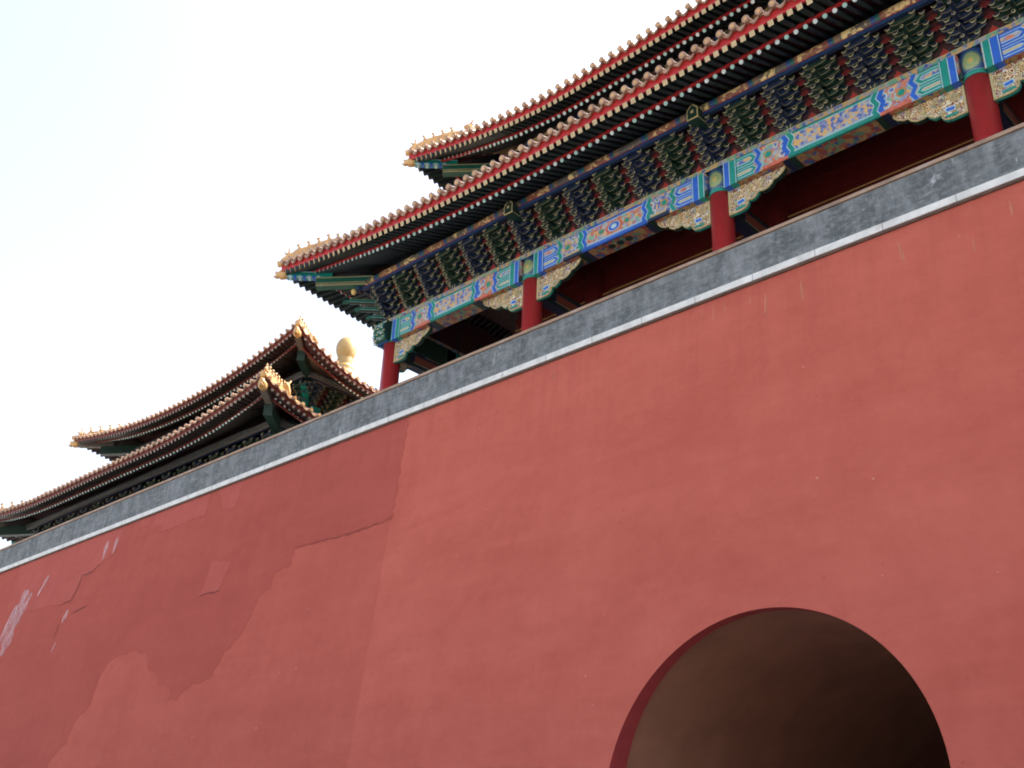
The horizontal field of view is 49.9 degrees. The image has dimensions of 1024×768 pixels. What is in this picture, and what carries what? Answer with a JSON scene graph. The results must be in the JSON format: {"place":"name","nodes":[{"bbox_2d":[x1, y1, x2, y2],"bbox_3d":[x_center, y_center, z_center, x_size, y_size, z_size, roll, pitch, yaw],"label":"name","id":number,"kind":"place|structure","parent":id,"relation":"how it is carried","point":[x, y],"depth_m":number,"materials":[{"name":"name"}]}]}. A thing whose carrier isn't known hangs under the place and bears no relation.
{"place":"outdoors","nodes":[
{"label":"outdoors","id":0,"kind":"place"},
{"bbox_2d":[0,0,696,548],"label":"sky","id":1,"kind":"structure","parent":0,"point":[160,160],"materials":[{"name":"white"}]},
{"bbox_2d":[0,122,1023,767],"bbox_3d":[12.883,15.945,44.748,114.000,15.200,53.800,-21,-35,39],"label":"palace wall","id":2,"kind":"structure","parent":0,"point":[756,500],"depth_m":23.26,"materials":[{"name":"paint"}]},
{"bbox_2d":[0,315,378,543],"bbox_3d":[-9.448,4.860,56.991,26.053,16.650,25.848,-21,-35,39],"label":"corner pavilion","id":3,"kind":"structure","parent":2,"relation":"on","point":[295,375],"depth_m":48.02,"materials":[{"name":"tile"}]},
{"bbox_2d":[273,0,1023,390],"bbox_3d":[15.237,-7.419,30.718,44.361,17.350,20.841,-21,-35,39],"label":"gate hall","id":4,"kind":"structure","parent":2,"relation":"on","point":[701,128],"depth_m":30.02,"materials":[{"name":"multicoloured wood"}]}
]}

